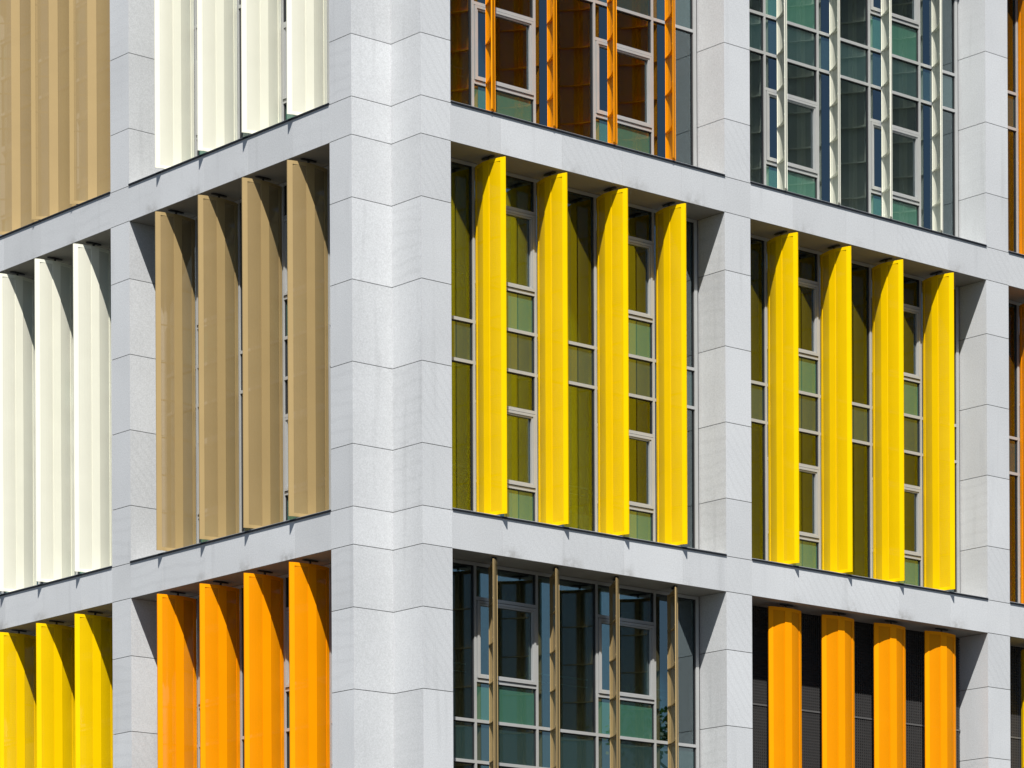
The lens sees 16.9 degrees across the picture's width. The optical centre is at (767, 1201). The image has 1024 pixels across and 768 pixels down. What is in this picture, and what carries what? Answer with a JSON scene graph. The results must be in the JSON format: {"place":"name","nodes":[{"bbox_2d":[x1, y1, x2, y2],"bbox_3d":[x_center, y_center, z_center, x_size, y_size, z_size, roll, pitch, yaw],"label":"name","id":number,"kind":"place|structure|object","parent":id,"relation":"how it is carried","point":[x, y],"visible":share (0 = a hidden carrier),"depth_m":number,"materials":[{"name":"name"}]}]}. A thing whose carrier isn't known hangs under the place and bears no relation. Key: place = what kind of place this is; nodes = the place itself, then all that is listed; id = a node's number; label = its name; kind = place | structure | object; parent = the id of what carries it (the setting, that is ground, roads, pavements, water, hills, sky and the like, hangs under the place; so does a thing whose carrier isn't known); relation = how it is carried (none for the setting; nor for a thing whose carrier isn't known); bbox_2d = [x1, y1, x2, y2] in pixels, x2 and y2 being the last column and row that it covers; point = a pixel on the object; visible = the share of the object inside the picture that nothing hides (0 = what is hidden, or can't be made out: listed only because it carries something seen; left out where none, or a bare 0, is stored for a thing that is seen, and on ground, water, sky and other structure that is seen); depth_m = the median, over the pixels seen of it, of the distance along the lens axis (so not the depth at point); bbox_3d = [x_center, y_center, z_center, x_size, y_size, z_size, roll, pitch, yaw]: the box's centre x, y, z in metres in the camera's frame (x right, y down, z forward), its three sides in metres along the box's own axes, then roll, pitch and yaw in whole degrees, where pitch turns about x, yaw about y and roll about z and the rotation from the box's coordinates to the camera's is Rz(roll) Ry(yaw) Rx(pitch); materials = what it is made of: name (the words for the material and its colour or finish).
{"place":"outdoors","nodes":[
{"label":"outdoors","id":0,"kind":"place"},
{"bbox_2d":[516,670,527,684],"bbox_3d":[-4.398,-9.342,61.459,0.315,0.339,0.354,0,0,-28],"label":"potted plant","id":1,"kind":"object","parent":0,"point":[519,676],"visible":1,"depth_m":61.40,"materials":[{"name":"green plant"}]},
{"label":"pavement","id":2,"kind":"structure","parent":0,"visible":0},
{"bbox_2d":[0,0,1023,767],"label":"office building","id":3,"kind":"structure","parent":2,"relation":"on","point":[400,134],"depth_m":63.24,"materials":[{"name":"stone"}]},
{"bbox_2d":[0,271,36,591],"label":"sun shade fin","id":4,"kind":"object","parent":3,"relation":"on","point":[17,454],"visible":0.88,"depth_m":67.18,"materials":[{"name":"white metal"}]},
{"bbox_2d":[0,630,36,767],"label":"sun shade fin","id":5,"kind":"object","parent":3,"relation":"on","point":[18,746],"visible":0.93,"depth_m":67.17,"materials":[{"name":"yellow metal"}]},
{"bbox_2d":[0,0,37,234],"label":"sun shade fin","id":6,"kind":"object","parent":3,"relation":"on","point":[15,120],"visible":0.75,"depth_m":67.19,"materials":[{"name":"beige metal"}]},
{"bbox_2d":[31,0,75,219],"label":"sun shade fin","id":7,"kind":"object","parent":3,"relation":"on","point":[50,159],"visible":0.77,"depth_m":66.16,"materials":[{"name":"beige metal"}]},
{"bbox_2d":[34,257,74,581],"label":"sun shade fin","id":8,"kind":"object","parent":3,"relation":"on","point":[54,444],"visible":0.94,"depth_m":66.14,"materials":[{"name":"white metal"}]},
{"bbox_2d":[36,621,74,767],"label":"sun shade fin","id":9,"kind":"object","parent":3,"relation":"on","point":[55,693],"visible":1,"depth_m":66.14,"materials":[{"name":"yellow metal"}]},
{"bbox_2d":[0,249,110,593],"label":"window","id":10,"kind":"structure","parent":3,"relation":"in","point":[1,592],"depth_m":67.55,"materials":[{"name":"black metal"}]},
{"bbox_2d":[69,0,110,203],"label":"sun shade fin","id":11,"kind":"object","parent":3,"relation":"on","point":[89,72],"visible":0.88,"depth_m":65.15,"materials":[{"name":"beige metal"}]},
{"bbox_2d":[73,242,112,571],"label":"sun shade fin","id":12,"kind":"object","parent":3,"relation":"on","point":[92,360],"visible":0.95,"depth_m":65.12,"materials":[{"name":"white metal"}]},
{"bbox_2d":[74,611,113,767],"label":"sun shade fin","id":13,"kind":"object","parent":3,"relation":"on","point":[94,734],"visible":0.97,"depth_m":65.12,"materials":[{"name":"yellow metal"}]},
{"bbox_2d":[154,0,193,168],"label":"sun shade fin","id":14,"kind":"object","parent":3,"relation":"on","point":[174,72],"visible":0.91,"depth_m":63.04,"materials":[{"name":"white metal"}]},
{"bbox_2d":[155,210,195,550],"bbox_3d":[-10.847,-15.036,63.136,0.845,6.297,0.117,0,0,-42],"label":"sun shade fin","id":15,"kind":"object","parent":3,"relation":"on","point":[175,384],"visible":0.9,"depth_m":63.04,"materials":[{"name":"beige metal"}]},
{"bbox_2d":[157,591,196,767],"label":"sun shade fin","id":16,"kind":"object","parent":3,"relation":"on","point":[176,687],"visible":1,"depth_m":63.04,"materials":[{"name":"orange metal"}]},
{"bbox_2d":[197,0,236,151],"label":"sun shade fin","id":17,"kind":"object","parent":3,"relation":"on","point":[216,73],"visible":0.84,"depth_m":62.01,"materials":[{"name":"white metal"}]},
{"bbox_2d":[198,193,238,539],"bbox_3d":[-9.896,-15.040,62.109,0.845,6.297,0.117,0,0,-43],"label":"sun shade fin","id":18,"kind":"object","parent":3,"relation":"on","point":[218,367],"visible":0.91,"depth_m":62.02,"materials":[{"name":"beige metal"}]},
{"bbox_2d":[199,581,239,767],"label":"sun shade fin","id":19,"kind":"object","parent":3,"relation":"on","point":[219,614],"visible":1,"depth_m":62.02,"materials":[{"name":"orange metal"}]},
{"bbox_2d":[163,0,329,169],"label":"window","id":20,"kind":"structure","parent":3,"relation":"in","point":[285,116],"depth_m":62.41,"materials":[{"name":"beige metal"}]},
{"bbox_2d":[241,0,281,133],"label":"sun shade fin","id":21,"kind":"object","parent":3,"relation":"on","point":[260,64],"visible":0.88,"depth_m":60.99,"materials":[{"name":"white metal"}]},
{"bbox_2d":[242,176,282,528],"bbox_3d":[-8.948,-15.044,61.085,0.845,6.297,0.117,0,0,-43],"label":"sun shade fin","id":22,"kind":"object","parent":3,"relation":"on","point":[262,356],"visible":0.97,"depth_m":60.99,"materials":[{"name":"beige metal"}]},
{"bbox_2d":[243,570,283,767],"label":"sun shade fin","id":23,"kind":"object","parent":3,"relation":"on","point":[264,670],"visible":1,"depth_m":60.99,"materials":[{"name":"orange metal"}]},
{"bbox_2d":[286,0,326,115],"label":"sun shade fin","id":24,"kind":"object","parent":3,"relation":"on","point":[306,55],"visible":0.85,"depth_m":59.97,"materials":[{"name":"white metal"}]},
{"bbox_2d":[287,158,328,516],"bbox_3d":[-8.004,-15.048,60.065,0.845,6.297,0.117,0,0,-42],"label":"sun shade fin","id":25,"kind":"object","parent":3,"relation":"on","point":[307,317],"visible":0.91,"depth_m":59.97,"materials":[{"name":"beige metal"}]},
{"bbox_2d":[289,559,329,767],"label":"sun shade fin","id":26,"kind":"object","parent":3,"relation":"on","point":[309,702],"visible":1,"depth_m":59.97,"materials":[{"name":"orange metal"}]},
{"bbox_2d":[165,165,560,551],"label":"window","id":27,"kind":"structure","parent":3,"relation":"in","point":[518,428],"depth_m":61.34,"materials":[{"name":"glass"}]},
{"bbox_2d":[189,564,587,767],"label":"window","id":28,"kind":"structure","parent":3,"relation":"in","point":[514,627],"depth_m":61.59,"materials":[{"name":"glass"}]},
{"bbox_2d":[485,0,494,111],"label":"sun shade fin","id":29,"kind":"object","parent":3,"relation":"on","point":[490,48],"visible":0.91,"depth_m":60.24,"materials":[{"name":"orange metal"}]},
{"bbox_2d":[475,155,506,514],"bbox_3d":[-4.854,-15.062,59.957,0.117,6.297,0.845,0,0,-43],"label":"sun shade fin","id":30,"kind":"object","parent":3,"relation":"on","point":[491,338],"visible":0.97,"depth_m":59.84,"materials":[{"name":"yellow metal"}]},
{"bbox_2d":[488,557,497,767],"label":"sun shade fin","id":31,"kind":"object","parent":3,"relation":"on","point":[493,680],"visible":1,"depth_m":59.91,"materials":[{"name":"beige metal"}]},
{"bbox_2d":[538,689,544,726],"bbox_3d":[-4.398,-8.773,61.488,0.800,0.795,0.340,0,0,-43],"label":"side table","id":32,"kind":"object","parent":3,"relation":"in","point":[542,706],"visible":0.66,"depth_m":61.62,"materials":[{"name":"wood"}]},
{"bbox_2d":[547,0,556,128],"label":"sun shade fin","id":33,"kind":"object","parent":3,"relation":"on","point":[552,63],"visible":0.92,"depth_m":61.18,"materials":[{"name":"orange metal"}]},
{"bbox_2d":[537,171,568,524],"bbox_3d":[-3.835,-15.067,60.901,0.117,6.297,0.845,0,0,-42],"label":"sun shade fin","id":34,"kind":"object","parent":3,"relation":"on","point":[552,341],"visible":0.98,"depth_m":60.79,"materials":[{"name":"yellow metal"}]},
{"bbox_2d":[549,567,559,767],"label":"sun shade fin","id":35,"kind":"object","parent":3,"relation":"on","point":[554,683],"visible":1,"depth_m":61.17,"materials":[{"name":"beige metal"}]},
{"bbox_2d":[449,0,697,166],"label":"window","id":36,"kind":"structure","parent":3,"relation":"in","point":[520,25],"depth_m":62.11,"materials":[{"name":"brown glass"}]},
{"bbox_2d":[451,158,698,548],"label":"window","id":37,"kind":"structure","parent":3,"relation":"in","point":[521,191],"depth_m":62.06,"materials":[{"name":"glass"}]},
{"bbox_2d":[452,559,699,767],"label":"window","id":38,"kind":"structure","parent":3,"relation":"in","point":[522,743],"depth_m":62.37,"materials":[{"name":"glass"}]},
{"bbox_2d":[607,0,616,144],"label":"sun shade fin","id":39,"kind":"object","parent":3,"relation":"on","point":[612,63],"visible":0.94,"depth_m":62.13,"materials":[{"name":"orange metal"}]},
{"bbox_2d":[597,187,628,535],"bbox_3d":[-2.811,-15.071,61.848,0.117,6.297,0.845,0,0,-43],"label":"sun shade fin","id":40,"kind":"object","parent":3,"relation":"on","point":[612,363],"visible":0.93,"depth_m":61.74,"materials":[{"name":"yellow metal"}]},
{"bbox_2d":[609,576,619,767],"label":"sun shade fin","id":41,"kind":"object","parent":3,"relation":"on","point":[614,643],"visible":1,"depth_m":62.12,"materials":[{"name":"beige metal"}]},
{"bbox_2d":[665,0,675,160],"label":"sun shade fin","id":42,"kind":"object","parent":3,"relation":"on","point":[670,115],"visible":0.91,"depth_m":63.07,"materials":[{"name":"orange metal"}]},
{"bbox_2d":[655,202,687,544],"bbox_3d":[-1.784,-15.076,62.800,0.117,6.297,0.845,0,0,-42],"label":"sun shade fin","id":43,"kind":"object","parent":3,"relation":"on","point":[671,375],"visible":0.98,"depth_m":62.69,"materials":[{"name":"yellow metal"}]},
{"bbox_2d":[667,586,678,767],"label":"sun shade fin","id":44,"kind":"object","parent":3,"relation":"on","point":[672,649],"visible":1,"depth_m":63.07,"materials":[{"name":"beige metal"}]},
{"bbox_2d":[776,0,787,190],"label":"sun shade fin","id":45,"kind":"object","parent":3,"relation":"on","point":[782,165],"visible":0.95,"depth_m":64.97,"materials":[{"name":"white metal"}]},
{"bbox_2d":[767,231,799,563],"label":"sun shade fin","id":46,"kind":"object","parent":3,"relation":"on","point":[783,397],"visible":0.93,"depth_m":64.60,"materials":[{"name":"yellow metal"}]},
{"bbox_2d":[768,604,801,767],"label":"sun shade fin","id":47,"kind":"object","parent":3,"relation":"on","point":[784,689],"visible":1,"depth_m":64.62,"materials":[{"name":"orange metal"}]},
{"bbox_2d":[829,0,840,204],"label":"sun shade fin","id":48,"kind":"object","parent":3,"relation":"on","point":[834,71],"visible":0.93,"depth_m":65.91,"materials":[{"name":"white metal"}]},
{"bbox_2d":[820,245,852,572],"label":"sun shade fin","id":49,"kind":"object","parent":3,"relation":"on","point":[836,411],"visible":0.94,"depth_m":65.54,"materials":[{"name":"yellow metal"}]},
{"bbox_2d":[821,612,854,767],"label":"sun shade fin","id":50,"kind":"object","parent":3,"relation":"on","point":[838,700],"visible":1,"depth_m":65.57,"materials":[{"name":"orange metal"}]},
{"bbox_2d":[749,0,958,236],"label":"window","id":51,"kind":"structure","parent":3,"relation":"in","point":[808,54],"depth_m":66.81,"materials":[{"name":"green glass"}]},
{"bbox_2d":[750,234,959,623],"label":"window","id":52,"kind":"structure","parent":3,"relation":"in","point":[809,311],"depth_m":66.70,"materials":[{"name":"green glass"}]},
{"bbox_2d":[881,0,892,218],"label":"sun shade fin","id":53,"kind":"object","parent":3,"relation":"on","point":[886,73],"visible":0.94,"depth_m":66.86,"materials":[{"name":"white metal"}]},
{"bbox_2d":[872,258,904,581],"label":"sun shade fin","id":54,"kind":"object","parent":3,"relation":"on","point":[888,415],"visible":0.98,"depth_m":66.49,"materials":[{"name":"yellow metal"}]},
{"bbox_2d":[874,620,905,767],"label":"sun shade fin","id":55,"kind":"object","parent":3,"relation":"on","point":[889,699],"visible":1,"depth_m":66.51,"materials":[{"name":"orange metal"}]},
{"bbox_2d":[931,0,942,232],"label":"sun shade fin","id":56,"kind":"object","parent":3,"relation":"on","point":[937,170],"visible":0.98,"depth_m":67.81,"materials":[{"name":"white metal"}]},
{"bbox_2d":[922,271,954,589],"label":"sun shade fin","id":57,"kind":"object","parent":3,"relation":"on","point":[938,440],"visible":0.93,"depth_m":67.44,"materials":[{"name":"yellow metal"}]},
{"bbox_2d":[924,628,955,767],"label":"sun shade fin","id":58,"kind":"object","parent":3,"relation":"on","point":[940,696],"visible":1,"depth_m":67.47,"materials":[{"name":"orange metal"}]},
{"bbox_2d":[873,300,1022,647],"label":"window","id":59,"kind":"structure","parent":3,"relation":"in","point":[1014,337],"depth_m":69.76,"materials":[{"name":"brown glass"}]},
{"bbox_2d":[1007,0,1018,252],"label":"window","id":60,"kind":"structure","parent":3,"relation":"in","point":[1012,5],"depth_m":69.76,"materials":[{"name":"brown glass"}]},
{"bbox_2d":[1018,0,1023,254],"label":"sun shade fin","id":61,"kind":"object","parent":3,"relation":"on","point":[1021,107],"visible":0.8,"depth_m":69.68,"materials":[{"name":"orange metal"}]},
{"bbox_2d":[1019,304,1023,603],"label":"sun shade fin","id":62,"kind":"object","parent":3,"relation":"on","point":[1021,320],"visible":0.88,"depth_m":69.70,"materials":[{"name":"metal"}]},
{"bbox_2d":[1021,649,1023,767],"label":"sun shade fin","id":63,"kind":"object","parent":3,"relation":"on","point":[1022,708],"visible":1,"depth_m":69.72,"materials":[{"name":"orange metal"}]}
]}

